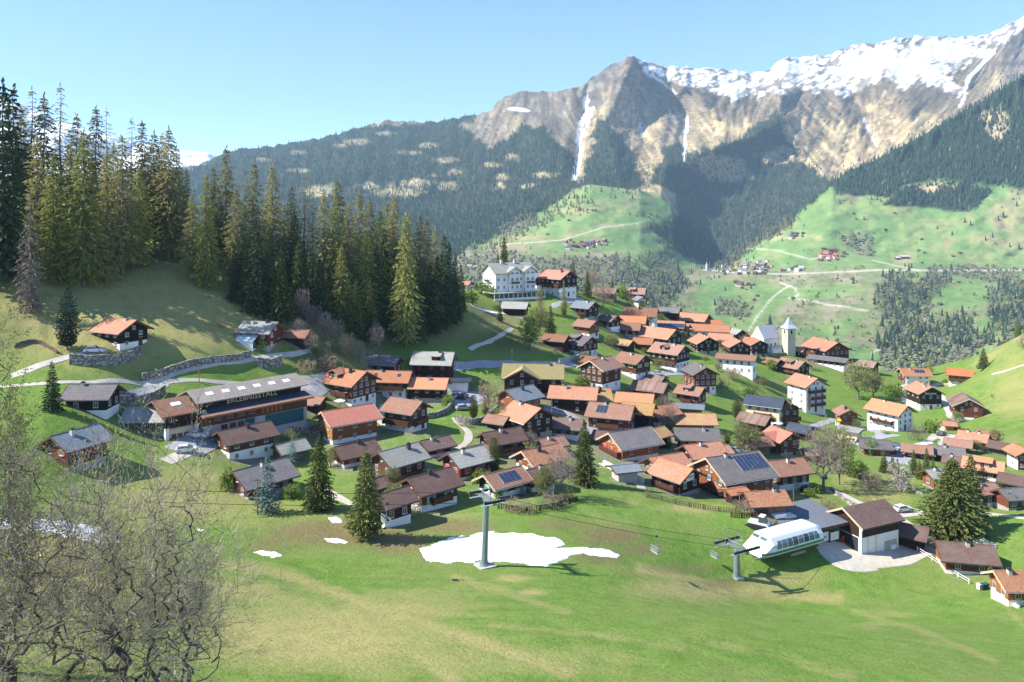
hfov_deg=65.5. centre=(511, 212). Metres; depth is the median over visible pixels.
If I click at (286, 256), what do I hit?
spruce tree
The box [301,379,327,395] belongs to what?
road
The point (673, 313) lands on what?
barn
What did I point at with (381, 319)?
spruce tree
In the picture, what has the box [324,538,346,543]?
snow patch
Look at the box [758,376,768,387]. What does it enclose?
garden shrub
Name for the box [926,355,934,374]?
larch tree
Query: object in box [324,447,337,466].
garden shrub
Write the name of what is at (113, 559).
bare tree
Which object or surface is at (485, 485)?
window
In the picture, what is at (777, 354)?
garden wall
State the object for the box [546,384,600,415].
chalet
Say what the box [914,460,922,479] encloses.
spruce tree
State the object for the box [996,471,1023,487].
carport
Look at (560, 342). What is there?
barn
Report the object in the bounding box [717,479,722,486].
window
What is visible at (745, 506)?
garden shrub
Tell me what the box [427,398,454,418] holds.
stone wall
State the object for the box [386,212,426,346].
larch tree
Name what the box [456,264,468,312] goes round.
spruce tree
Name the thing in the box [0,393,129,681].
bare tree
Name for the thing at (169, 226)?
larch tree
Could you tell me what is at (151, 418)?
chalet
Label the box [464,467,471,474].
window
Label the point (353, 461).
window
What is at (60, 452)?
window
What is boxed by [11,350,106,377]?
lane
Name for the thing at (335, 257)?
larch tree
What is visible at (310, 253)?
larch tree
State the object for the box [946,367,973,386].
chalet
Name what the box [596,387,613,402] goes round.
chalet
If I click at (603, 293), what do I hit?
bare tree
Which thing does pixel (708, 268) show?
distant church
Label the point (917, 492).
garden wall
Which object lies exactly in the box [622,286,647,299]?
chalet
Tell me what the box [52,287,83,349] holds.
pine tree
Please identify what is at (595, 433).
garden hut
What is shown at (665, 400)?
bare tree
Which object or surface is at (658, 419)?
chalet
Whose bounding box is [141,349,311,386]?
lane
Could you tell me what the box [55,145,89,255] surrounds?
larch tree
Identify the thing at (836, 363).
chalet
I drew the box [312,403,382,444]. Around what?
chalet
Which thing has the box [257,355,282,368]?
stone wall
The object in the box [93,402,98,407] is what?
window
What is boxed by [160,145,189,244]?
larch tree
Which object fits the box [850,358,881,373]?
barn
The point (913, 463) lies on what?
spruce tree
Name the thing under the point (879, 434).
lane
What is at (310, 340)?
bare tree
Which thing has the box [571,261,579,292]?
spruce tree
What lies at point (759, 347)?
chalet
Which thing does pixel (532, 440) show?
bare tree
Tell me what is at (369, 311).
spruce tree
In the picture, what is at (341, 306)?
larch tree
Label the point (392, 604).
hillside
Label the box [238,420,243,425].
window
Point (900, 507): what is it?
parked car
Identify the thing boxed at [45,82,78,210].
larch tree
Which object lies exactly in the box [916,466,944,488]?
chalet
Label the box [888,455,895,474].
spruce tree
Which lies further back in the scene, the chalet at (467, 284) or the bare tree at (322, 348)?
the chalet at (467, 284)
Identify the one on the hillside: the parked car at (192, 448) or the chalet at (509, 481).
the chalet at (509, 481)
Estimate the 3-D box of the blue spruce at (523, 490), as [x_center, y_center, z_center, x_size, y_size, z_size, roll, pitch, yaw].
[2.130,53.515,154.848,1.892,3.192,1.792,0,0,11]
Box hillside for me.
[0,216,1023,681]
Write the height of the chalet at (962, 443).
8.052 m
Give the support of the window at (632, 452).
in the chalet at (640, 443)
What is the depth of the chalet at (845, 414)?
279.07 m
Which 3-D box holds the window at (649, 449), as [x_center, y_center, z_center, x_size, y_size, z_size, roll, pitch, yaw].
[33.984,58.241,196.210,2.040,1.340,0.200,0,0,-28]
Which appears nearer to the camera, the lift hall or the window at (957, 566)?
the window at (957, 566)
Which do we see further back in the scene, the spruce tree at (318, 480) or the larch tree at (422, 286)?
the larch tree at (422, 286)
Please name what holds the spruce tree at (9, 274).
on the hillside
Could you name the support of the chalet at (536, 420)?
on the hillside
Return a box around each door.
[139,336,142,345]
[169,425,192,438]
[245,417,254,424]
[265,408,303,425]
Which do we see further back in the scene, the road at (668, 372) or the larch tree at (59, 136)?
the road at (668, 372)
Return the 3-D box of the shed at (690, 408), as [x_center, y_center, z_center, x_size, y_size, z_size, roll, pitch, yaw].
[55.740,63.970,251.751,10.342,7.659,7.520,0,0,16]
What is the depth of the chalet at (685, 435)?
210.50 m
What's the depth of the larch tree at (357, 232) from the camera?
254.16 m
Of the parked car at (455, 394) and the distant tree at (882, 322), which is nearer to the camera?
the parked car at (455, 394)
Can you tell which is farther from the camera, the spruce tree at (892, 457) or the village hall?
the village hall
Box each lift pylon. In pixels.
[469,488,504,569]
[713,528,759,580]
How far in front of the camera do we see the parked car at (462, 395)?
221.92 m
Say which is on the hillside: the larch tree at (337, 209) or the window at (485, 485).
the larch tree at (337, 209)
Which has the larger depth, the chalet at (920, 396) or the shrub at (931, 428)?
the chalet at (920, 396)
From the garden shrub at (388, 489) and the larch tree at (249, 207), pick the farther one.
the larch tree at (249, 207)
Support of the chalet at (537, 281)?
on the hillside
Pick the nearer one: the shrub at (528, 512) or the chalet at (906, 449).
the shrub at (528, 512)
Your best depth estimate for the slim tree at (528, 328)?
279.77 m
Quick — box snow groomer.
[745,514,776,529]
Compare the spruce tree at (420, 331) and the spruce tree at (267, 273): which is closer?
the spruce tree at (267, 273)
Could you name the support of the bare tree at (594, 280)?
on the hillside
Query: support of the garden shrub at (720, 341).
on the hillside
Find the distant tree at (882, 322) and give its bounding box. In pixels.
[880,314,883,325]
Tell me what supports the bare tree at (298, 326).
on the hillside
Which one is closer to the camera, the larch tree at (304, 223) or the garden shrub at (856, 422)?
the larch tree at (304, 223)
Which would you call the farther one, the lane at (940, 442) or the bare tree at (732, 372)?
the bare tree at (732, 372)
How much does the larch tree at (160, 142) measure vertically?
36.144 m
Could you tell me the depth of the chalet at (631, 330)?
340.98 m
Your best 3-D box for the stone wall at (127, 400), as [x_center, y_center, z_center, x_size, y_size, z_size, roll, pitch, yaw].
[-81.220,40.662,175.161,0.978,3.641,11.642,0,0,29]
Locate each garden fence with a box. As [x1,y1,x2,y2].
[497,504,527,511]
[526,495,577,512]
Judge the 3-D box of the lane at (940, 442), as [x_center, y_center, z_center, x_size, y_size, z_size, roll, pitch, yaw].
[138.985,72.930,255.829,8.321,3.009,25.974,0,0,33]
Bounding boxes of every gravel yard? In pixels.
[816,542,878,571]
[823,541,935,568]
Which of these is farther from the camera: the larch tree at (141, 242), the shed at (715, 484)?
the larch tree at (141, 242)
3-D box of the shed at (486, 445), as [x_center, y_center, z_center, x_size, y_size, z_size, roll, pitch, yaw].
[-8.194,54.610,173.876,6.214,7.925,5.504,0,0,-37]
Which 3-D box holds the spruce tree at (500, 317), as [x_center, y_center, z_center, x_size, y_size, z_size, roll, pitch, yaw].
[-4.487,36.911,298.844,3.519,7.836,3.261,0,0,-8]
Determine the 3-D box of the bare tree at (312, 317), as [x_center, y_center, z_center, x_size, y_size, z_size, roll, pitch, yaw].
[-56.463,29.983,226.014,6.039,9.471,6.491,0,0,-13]
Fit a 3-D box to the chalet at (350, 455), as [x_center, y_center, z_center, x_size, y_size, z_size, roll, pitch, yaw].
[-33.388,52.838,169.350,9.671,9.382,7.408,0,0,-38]
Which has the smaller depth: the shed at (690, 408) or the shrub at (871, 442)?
the shrub at (871, 442)
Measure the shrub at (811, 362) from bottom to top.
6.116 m
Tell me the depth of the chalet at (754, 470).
174.68 m
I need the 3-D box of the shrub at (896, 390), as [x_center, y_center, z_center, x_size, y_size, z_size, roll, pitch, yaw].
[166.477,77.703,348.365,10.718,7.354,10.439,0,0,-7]
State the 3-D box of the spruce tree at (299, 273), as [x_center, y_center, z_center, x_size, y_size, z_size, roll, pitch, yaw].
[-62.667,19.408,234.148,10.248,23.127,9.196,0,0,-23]
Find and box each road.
[160,448,206,464]
[165,435,217,455]
[300,372,324,383]
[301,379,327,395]
[301,384,324,391]
[450,391,487,405]
[454,360,578,370]
[544,405,596,435]
[639,370,683,379]
[809,418,834,428]
[844,437,911,464]
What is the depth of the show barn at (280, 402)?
177.32 m
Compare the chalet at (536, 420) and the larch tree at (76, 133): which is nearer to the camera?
the chalet at (536, 420)
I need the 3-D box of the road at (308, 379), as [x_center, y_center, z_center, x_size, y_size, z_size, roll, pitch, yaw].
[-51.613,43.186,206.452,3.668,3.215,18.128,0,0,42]
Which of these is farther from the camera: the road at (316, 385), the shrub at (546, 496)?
the road at (316, 385)
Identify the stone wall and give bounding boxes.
[69,346,140,365]
[119,384,165,404]
[142,351,250,380]
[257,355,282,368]
[288,424,317,434]
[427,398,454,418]
[454,405,498,424]
[558,354,582,363]
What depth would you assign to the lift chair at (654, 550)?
129.72 m
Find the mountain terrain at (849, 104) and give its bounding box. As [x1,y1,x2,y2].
[27,16,1023,371]
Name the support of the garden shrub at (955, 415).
on the hillside
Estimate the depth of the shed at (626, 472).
173.50 m
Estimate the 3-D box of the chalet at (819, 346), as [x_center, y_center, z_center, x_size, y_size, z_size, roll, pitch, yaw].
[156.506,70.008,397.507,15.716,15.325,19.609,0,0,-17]
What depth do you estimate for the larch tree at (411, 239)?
270.83 m
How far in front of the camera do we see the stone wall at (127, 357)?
179.03 m
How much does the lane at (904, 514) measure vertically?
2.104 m
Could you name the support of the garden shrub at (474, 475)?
on the hillside
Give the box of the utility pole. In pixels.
[253,477,260,514]
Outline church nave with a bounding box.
[751,324,781,352]
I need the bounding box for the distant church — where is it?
[706,263,711,270]
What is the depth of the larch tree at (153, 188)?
235.79 m
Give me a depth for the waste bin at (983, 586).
144.09 m
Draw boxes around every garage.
[444,377,472,391]
[835,424,866,440]
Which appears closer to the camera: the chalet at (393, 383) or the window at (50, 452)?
the window at (50, 452)
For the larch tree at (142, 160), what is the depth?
241.32 m
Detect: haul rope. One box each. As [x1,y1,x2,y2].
[141,488,756,538]
[147,501,794,549]
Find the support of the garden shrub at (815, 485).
on the hillside
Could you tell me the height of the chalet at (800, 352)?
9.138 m
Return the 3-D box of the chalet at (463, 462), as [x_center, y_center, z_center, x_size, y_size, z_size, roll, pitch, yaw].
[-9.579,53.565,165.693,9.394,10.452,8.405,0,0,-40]
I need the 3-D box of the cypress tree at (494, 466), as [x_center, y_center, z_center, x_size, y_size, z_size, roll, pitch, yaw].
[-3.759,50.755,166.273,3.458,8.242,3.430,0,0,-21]
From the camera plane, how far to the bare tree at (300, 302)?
229.70 m
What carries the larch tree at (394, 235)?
on the hillside
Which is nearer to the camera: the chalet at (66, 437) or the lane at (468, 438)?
the chalet at (66, 437)
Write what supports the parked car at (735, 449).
on the hillside
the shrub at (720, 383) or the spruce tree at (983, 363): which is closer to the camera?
the shrub at (720, 383)
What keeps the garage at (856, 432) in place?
on the hillside
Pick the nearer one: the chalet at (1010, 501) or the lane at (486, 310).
the chalet at (1010, 501)
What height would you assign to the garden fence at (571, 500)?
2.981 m
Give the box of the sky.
[0,0,1023,156]
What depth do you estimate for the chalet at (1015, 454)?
222.43 m
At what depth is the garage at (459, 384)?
229.85 m
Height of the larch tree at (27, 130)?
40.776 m
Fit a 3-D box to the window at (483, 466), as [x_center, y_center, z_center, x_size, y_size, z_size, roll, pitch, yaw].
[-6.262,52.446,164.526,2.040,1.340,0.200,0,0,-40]
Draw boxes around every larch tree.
[4,107,42,214]
[8,198,46,315]
[13,86,50,213]
[16,133,58,257]
[17,91,69,241]
[27,152,74,280]
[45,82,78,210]
[49,127,118,287]
[54,112,95,223]
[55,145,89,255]
[65,105,120,235]
[80,160,105,253]
[85,152,130,282]
[93,135,148,277]
[97,107,129,195]
[99,141,133,247]
[115,117,141,242]
[123,120,161,236]
[124,169,159,267]
[131,130,179,256]
[143,125,192,260]
[150,133,179,243]
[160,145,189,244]
[167,168,202,260]
[175,192,205,280]
[188,172,225,289]
[199,166,228,258]
[209,146,245,263]
[218,185,250,276]
[232,161,275,268]
[239,170,252,239]
[257,163,289,269]
[275,186,307,270]
[292,174,318,263]
[302,194,319,292]
[305,189,341,305]
[314,212,353,311]
[316,179,357,285]
[326,245,355,323]
[336,203,368,310]
[342,191,376,305]
[349,229,385,319]
[355,198,379,283]
[362,206,401,319]
[378,191,418,319]
[381,201,404,276]
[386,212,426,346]
[401,213,424,307]
[407,215,431,311]
[408,217,444,325]
[428,227,448,284]
[559,281,566,314]
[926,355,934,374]
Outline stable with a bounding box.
[737,487,793,514]
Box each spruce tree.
[0,77,48,283]
[0,83,41,246]
[0,202,14,276]
[37,360,64,412]
[225,245,243,302]
[230,226,250,292]
[232,234,255,306]
[239,221,271,317]
[255,228,277,317]
[263,233,277,287]
[264,248,300,324]
[272,231,294,305]
[285,212,310,288]
[288,240,314,316]
[295,252,316,319]
[300,435,338,513]
[310,255,331,323]
[343,280,367,336]
[343,449,393,539]
[360,278,380,341]
[364,245,391,330]
[379,229,395,323]
[389,224,409,309]
[394,287,403,332]
[407,270,428,343]
[422,261,443,334]
[431,255,449,330]
[436,234,459,327]
[443,242,462,313]
[449,270,463,321]
[451,253,462,303]
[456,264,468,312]
[497,302,503,320]
[499,237,507,262]
[543,304,556,333]
[570,420,600,487]
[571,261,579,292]
[580,270,593,296]
[878,450,888,473]
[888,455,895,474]
[908,449,917,474]
[911,457,992,543]
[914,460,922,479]
[921,448,930,469]
[962,454,992,520]
[976,347,989,368]
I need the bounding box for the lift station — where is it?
[743,519,823,559]
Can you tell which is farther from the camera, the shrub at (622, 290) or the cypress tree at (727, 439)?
the shrub at (622, 290)
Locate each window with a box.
[45,447,52,453]
[57,450,64,456]
[73,402,78,407]
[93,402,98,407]
[221,423,227,429]
[230,422,235,427]
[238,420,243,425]
[348,459,356,463]
[389,510,394,518]
[402,506,407,514]
[427,495,435,503]
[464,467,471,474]
[478,464,485,470]
[484,483,490,492]
[628,450,634,455]
[647,447,652,452]
[706,473,711,480]
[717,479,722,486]
[955,564,961,569]
[979,566,984,571]
[1010,502,1017,506]
[1015,594,1021,599]
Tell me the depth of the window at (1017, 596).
134.99 m
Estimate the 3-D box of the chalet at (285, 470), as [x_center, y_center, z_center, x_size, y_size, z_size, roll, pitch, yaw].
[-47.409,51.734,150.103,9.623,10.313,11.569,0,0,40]
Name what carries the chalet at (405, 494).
on the hillside
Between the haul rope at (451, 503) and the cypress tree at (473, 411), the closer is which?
the haul rope at (451, 503)
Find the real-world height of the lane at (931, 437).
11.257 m
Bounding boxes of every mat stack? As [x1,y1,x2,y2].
[771,512,786,518]
[785,512,796,518]
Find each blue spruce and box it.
[249,454,284,516]
[287,435,299,464]
[519,482,526,496]
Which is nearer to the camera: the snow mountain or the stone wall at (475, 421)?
the stone wall at (475, 421)
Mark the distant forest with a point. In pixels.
(927, 342)
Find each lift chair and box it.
[381,502,391,524]
[650,535,661,554]
[710,543,720,558]
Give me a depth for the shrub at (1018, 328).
408.60 m
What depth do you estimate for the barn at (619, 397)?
242.80 m
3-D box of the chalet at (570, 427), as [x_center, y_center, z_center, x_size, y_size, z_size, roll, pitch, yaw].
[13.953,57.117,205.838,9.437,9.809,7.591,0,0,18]
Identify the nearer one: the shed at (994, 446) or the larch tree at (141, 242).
the larch tree at (141, 242)
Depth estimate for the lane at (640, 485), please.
172.69 m
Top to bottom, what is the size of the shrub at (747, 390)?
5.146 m
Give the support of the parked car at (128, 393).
on the hillside
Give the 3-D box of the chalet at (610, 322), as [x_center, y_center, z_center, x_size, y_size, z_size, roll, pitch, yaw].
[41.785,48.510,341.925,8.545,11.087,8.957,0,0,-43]
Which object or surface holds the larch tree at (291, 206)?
on the hillside
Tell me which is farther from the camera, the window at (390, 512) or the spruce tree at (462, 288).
the spruce tree at (462, 288)
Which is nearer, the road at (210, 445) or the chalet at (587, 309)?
the road at (210, 445)
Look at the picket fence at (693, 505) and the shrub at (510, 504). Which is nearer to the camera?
the shrub at (510, 504)
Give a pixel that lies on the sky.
(233, 74)
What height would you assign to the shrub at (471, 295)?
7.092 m
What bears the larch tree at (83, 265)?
on the hillside
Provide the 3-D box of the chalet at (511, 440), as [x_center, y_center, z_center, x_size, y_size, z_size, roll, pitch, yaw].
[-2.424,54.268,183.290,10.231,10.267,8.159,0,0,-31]
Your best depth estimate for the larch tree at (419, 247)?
272.28 m
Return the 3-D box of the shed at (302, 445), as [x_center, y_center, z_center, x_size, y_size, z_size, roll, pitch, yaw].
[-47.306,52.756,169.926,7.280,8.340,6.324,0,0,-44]
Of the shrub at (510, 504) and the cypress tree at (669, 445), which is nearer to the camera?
the shrub at (510, 504)
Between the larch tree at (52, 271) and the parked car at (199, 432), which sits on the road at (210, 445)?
the parked car at (199, 432)
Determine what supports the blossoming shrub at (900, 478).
on the hillside
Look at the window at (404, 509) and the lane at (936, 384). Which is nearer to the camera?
the window at (404, 509)
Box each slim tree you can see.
[515,308,542,349]
[536,286,545,309]
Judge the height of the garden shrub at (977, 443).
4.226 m
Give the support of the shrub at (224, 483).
on the hillside
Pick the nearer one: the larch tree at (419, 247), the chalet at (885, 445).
the chalet at (885, 445)
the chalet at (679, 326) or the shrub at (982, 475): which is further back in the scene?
the chalet at (679, 326)
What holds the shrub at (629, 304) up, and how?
on the hillside
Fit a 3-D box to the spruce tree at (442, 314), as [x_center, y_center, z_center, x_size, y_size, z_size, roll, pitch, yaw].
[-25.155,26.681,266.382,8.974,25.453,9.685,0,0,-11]
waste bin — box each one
[976,583,981,590]
[980,583,985,590]
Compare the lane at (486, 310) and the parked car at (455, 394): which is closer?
the parked car at (455, 394)
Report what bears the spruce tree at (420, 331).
on the hillside
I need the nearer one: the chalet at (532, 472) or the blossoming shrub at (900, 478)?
the chalet at (532, 472)
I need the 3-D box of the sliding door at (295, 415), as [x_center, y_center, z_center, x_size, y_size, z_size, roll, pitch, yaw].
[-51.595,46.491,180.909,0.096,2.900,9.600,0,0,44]
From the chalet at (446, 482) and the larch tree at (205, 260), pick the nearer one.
the chalet at (446, 482)
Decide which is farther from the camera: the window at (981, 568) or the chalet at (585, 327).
the chalet at (585, 327)
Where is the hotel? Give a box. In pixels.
[480,260,545,301]
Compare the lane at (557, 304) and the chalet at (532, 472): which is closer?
the chalet at (532, 472)
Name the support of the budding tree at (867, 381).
on the hillside
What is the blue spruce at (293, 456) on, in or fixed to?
on the hillside
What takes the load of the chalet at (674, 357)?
on the hillside
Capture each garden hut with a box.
[307,395,332,413]
[590,429,610,444]
[653,425,673,448]
[940,420,958,430]
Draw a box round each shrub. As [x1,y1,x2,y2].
[216,316,227,327]
[219,465,234,490]
[258,335,267,348]
[279,428,298,441]
[281,481,301,499]
[292,358,316,373]
[315,353,340,370]
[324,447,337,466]
[369,469,381,478]
[378,465,404,485]
[381,483,392,492]
[411,502,428,512]
[439,394,453,406]
[456,417,469,425]
[465,288,479,304]
[470,467,483,484]
[475,282,486,294]
[485,284,497,297]
[492,490,503,497]
[493,404,509,414]
[503,496,524,512]
[520,499,537,514]
[532,473,556,495]
[535,489,557,509]
[550,493,567,505]
[562,486,575,501]
[575,375,591,386]
[616,283,627,299]
[625,294,636,306]
[638,300,647,307]
[657,312,664,319]
[714,361,723,371]
[716,338,723,348]
[716,375,733,389]
[737,496,749,508]
[741,385,759,396]
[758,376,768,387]
[765,359,777,369]
[803,487,815,497]
[807,359,816,369]
[811,482,822,493]
[821,496,839,509]
[843,458,869,478]
[851,419,861,426]
[856,467,884,490]
[864,439,877,455]
[879,382,905,397]
[886,459,915,491]
[905,423,928,441]
[922,416,939,433]
[945,416,955,421]
[950,411,963,420]
[972,439,982,451]
[977,467,989,481]
[988,428,1005,441]
[1015,321,1020,336]
[1017,335,1023,346]
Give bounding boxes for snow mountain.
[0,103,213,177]
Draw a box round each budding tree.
[0,297,52,636]
[524,303,549,333]
[535,462,553,489]
[603,333,618,347]
[651,357,664,368]
[727,419,761,450]
[820,419,858,484]
[841,360,875,399]
[861,367,886,397]
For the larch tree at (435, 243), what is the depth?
276.84 m
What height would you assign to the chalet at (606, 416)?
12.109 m
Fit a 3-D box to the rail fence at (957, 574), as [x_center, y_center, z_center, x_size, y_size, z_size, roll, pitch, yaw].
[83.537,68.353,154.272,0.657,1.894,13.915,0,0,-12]
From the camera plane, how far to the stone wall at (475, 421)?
201.63 m
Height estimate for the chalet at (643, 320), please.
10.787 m
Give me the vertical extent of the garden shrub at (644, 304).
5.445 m
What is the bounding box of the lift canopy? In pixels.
[778,498,848,542]
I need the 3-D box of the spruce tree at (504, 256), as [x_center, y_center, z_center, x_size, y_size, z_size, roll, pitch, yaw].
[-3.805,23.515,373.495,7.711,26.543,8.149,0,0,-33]
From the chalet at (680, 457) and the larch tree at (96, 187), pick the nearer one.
the chalet at (680, 457)
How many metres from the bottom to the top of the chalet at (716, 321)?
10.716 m
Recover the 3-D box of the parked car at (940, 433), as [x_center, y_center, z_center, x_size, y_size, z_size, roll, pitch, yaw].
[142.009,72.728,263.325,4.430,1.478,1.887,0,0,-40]
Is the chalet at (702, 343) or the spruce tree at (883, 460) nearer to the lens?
the spruce tree at (883, 460)
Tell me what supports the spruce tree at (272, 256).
on the hillside
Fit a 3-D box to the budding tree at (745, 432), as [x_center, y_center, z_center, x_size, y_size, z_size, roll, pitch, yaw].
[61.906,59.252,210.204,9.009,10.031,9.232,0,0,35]
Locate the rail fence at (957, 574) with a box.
[917,546,969,583]
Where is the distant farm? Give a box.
[900,255,910,258]
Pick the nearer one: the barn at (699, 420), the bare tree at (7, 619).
the bare tree at (7, 619)
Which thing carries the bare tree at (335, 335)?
on the hillside
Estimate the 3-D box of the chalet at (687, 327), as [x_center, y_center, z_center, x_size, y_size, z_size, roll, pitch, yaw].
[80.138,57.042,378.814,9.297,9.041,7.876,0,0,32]
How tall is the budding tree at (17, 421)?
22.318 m
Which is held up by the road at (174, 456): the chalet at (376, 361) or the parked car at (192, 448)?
the parked car at (192, 448)
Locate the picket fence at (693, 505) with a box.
[647,493,755,516]
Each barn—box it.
[176,373,313,437]
[481,413,509,429]
[501,301,530,319]
[539,333,572,352]
[591,287,618,301]
[613,338,637,352]
[613,391,656,403]
[621,401,657,427]
[629,379,672,404]
[643,374,668,382]
[658,307,681,320]
[673,413,718,427]
[734,411,775,431]
[739,435,775,456]
[761,357,784,370]
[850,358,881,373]
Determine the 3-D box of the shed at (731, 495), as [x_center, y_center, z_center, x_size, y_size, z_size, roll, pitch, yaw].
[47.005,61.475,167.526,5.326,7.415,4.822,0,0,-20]
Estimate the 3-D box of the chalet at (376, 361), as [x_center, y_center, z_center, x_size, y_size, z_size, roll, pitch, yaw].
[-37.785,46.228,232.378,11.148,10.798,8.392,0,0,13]
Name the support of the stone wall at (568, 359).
on the hillside
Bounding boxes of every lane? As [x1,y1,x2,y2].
[0,378,240,387]
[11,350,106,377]
[128,379,168,394]
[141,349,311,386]
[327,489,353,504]
[377,398,411,426]
[452,418,472,448]
[468,327,512,350]
[469,303,505,313]
[549,297,585,307]
[598,463,646,489]
[825,490,923,517]
[858,426,901,438]
[898,384,907,404]
[903,518,935,546]
[921,395,949,444]
[930,382,948,387]
[934,434,955,444]
[986,512,1023,518]
[992,364,1023,374]
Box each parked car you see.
[83,346,105,352]
[120,391,135,396]
[175,444,198,453]
[186,429,209,438]
[450,392,459,398]
[455,403,470,410]
[458,393,468,398]
[652,370,664,374]
[731,446,744,451]
[800,484,816,491]
[893,442,899,447]
[893,503,913,512]
[936,430,946,435]
[971,537,995,547]
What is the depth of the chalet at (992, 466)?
208.53 m
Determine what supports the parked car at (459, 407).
on the hillside
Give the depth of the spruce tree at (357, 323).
238.95 m
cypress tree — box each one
[468,394,478,417]
[487,436,501,471]
[666,437,671,448]
[724,430,731,443]
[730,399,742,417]
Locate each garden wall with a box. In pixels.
[14,339,56,353]
[603,460,643,482]
[767,352,785,355]
[829,487,856,505]
[903,478,923,496]
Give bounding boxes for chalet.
[33,423,115,470]
[60,381,126,419]
[88,316,154,350]
[118,406,174,436]
[208,420,280,459]
[220,456,300,499]
[233,319,287,351]
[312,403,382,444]
[322,366,381,405]
[328,438,381,468]
[365,353,405,370]
[365,441,431,480]
[366,368,415,398]
[372,485,419,527]
[379,396,432,432]
[393,466,465,511]
[406,375,451,402]
[409,350,457,377]
[418,434,457,457]
[436,444,495,479]
[461,281,473,289]
[471,465,533,497]
[473,426,528,455]
[492,384,545,406]
[497,400,557,438]
[500,362,564,396]
[509,442,571,472]
[526,464,561,491]
[532,435,570,447]
[535,272,540,287]
[537,269,579,297]
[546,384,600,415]
[552,416,586,440]
[569,300,601,320]
[569,333,601,356]
[571,319,602,337]
[576,355,599,363]
[576,355,625,389]
[583,400,638,431]
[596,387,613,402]
[596,426,664,459]
[598,313,623,331]
[615,351,654,379]
[619,315,647,325]
[619,322,641,338]
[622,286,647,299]
[623,306,659,326]
[632,296,648,306]
[638,325,684,344]
[638,451,693,470]
[645,457,706,495]
[646,341,692,371]
[654,403,683,426]
[657,320,685,337]
[671,426,721,445]
[672,383,709,406]
[673,440,729,467]
[680,312,713,323]
[680,361,719,394]
[683,324,692,336]
[686,323,730,335]
[686,333,720,355]
[687,450,779,499]
[707,332,735,347]
[711,319,723,324]
[721,337,753,354]
[724,444,734,453]
[729,328,747,340]
[742,394,786,425]
[744,337,770,356]
[756,425,804,456]
[768,456,815,490]
[778,357,812,375]
[781,401,803,425]
[783,372,829,414]
[784,421,817,440]
[795,346,809,357]
[800,336,850,357]
[805,354,853,371]
[831,404,861,426]
[856,438,894,455]
[862,398,917,430]
[895,367,932,385]
[900,442,933,459]
[902,381,945,410]
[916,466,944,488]
[928,540,1002,574]
[932,444,966,460]
[940,453,964,471]
[942,437,974,453]
[945,392,986,421]
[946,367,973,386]
[955,429,991,450]
[960,455,1006,481]
[974,481,999,506]
[976,429,999,439]
[980,567,1023,605]
[989,487,1023,510]
[1000,442,1023,469]
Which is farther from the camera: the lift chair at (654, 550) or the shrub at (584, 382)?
the shrub at (584, 382)
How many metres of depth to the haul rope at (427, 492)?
112.78 m
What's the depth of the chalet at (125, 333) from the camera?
188.34 m
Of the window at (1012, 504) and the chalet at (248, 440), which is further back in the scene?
the window at (1012, 504)
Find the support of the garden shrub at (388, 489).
on the hillside
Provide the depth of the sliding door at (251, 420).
174.78 m
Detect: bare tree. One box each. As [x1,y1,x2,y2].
[0,371,253,681]
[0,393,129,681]
[0,461,136,681]
[0,553,81,680]
[34,553,224,681]
[80,483,294,681]
[288,315,308,328]
[294,288,309,322]
[299,327,319,353]
[303,302,322,331]
[311,311,332,341]
[317,341,330,358]
[327,317,344,349]
[339,334,355,358]
[353,339,364,358]
[366,320,384,352]
[477,376,499,412]
[523,428,537,448]
[547,447,580,497]
[585,266,596,289]
[593,282,615,306]
[658,395,671,404]
[659,403,679,429]
[723,368,742,379]
[797,415,851,490]
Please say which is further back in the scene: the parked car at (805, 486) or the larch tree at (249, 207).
the larch tree at (249, 207)
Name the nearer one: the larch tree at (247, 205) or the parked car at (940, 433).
the larch tree at (247, 205)
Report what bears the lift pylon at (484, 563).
on the hillside
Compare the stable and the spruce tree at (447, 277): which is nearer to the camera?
the stable
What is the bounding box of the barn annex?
[146,395,199,440]
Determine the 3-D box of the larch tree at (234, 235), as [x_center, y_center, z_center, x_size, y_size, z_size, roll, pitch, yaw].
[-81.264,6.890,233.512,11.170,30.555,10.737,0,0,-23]
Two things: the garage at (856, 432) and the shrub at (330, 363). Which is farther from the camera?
the garage at (856, 432)
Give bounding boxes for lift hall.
[826,498,904,553]
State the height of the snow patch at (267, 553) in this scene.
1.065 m
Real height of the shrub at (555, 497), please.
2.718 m
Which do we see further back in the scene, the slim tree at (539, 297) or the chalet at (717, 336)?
the chalet at (717, 336)
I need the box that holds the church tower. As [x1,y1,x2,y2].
[781,317,795,356]
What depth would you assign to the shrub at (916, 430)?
249.51 m
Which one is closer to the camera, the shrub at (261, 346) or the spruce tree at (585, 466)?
the spruce tree at (585, 466)
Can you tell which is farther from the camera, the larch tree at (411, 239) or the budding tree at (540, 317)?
the budding tree at (540, 317)
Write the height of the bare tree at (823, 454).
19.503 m
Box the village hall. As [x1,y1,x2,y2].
[714,353,759,379]
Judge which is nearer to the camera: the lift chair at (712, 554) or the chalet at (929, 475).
the lift chair at (712, 554)
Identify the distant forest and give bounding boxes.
[125,62,1023,371]
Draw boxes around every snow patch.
[0,518,119,542]
[254,550,281,557]
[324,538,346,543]
[328,517,341,522]
[419,531,618,565]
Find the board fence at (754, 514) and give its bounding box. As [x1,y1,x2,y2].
[731,509,767,517]
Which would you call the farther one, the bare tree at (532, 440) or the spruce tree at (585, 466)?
the bare tree at (532, 440)
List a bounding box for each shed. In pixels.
[270,438,312,460]
[280,329,313,349]
[362,475,395,494]
[459,443,491,453]
[605,462,643,482]
[632,337,654,353]
[672,402,705,412]
[703,480,722,494]
[718,486,749,503]
[799,447,820,461]
[898,522,932,551]
[985,439,1009,455]
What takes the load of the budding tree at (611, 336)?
on the hillside

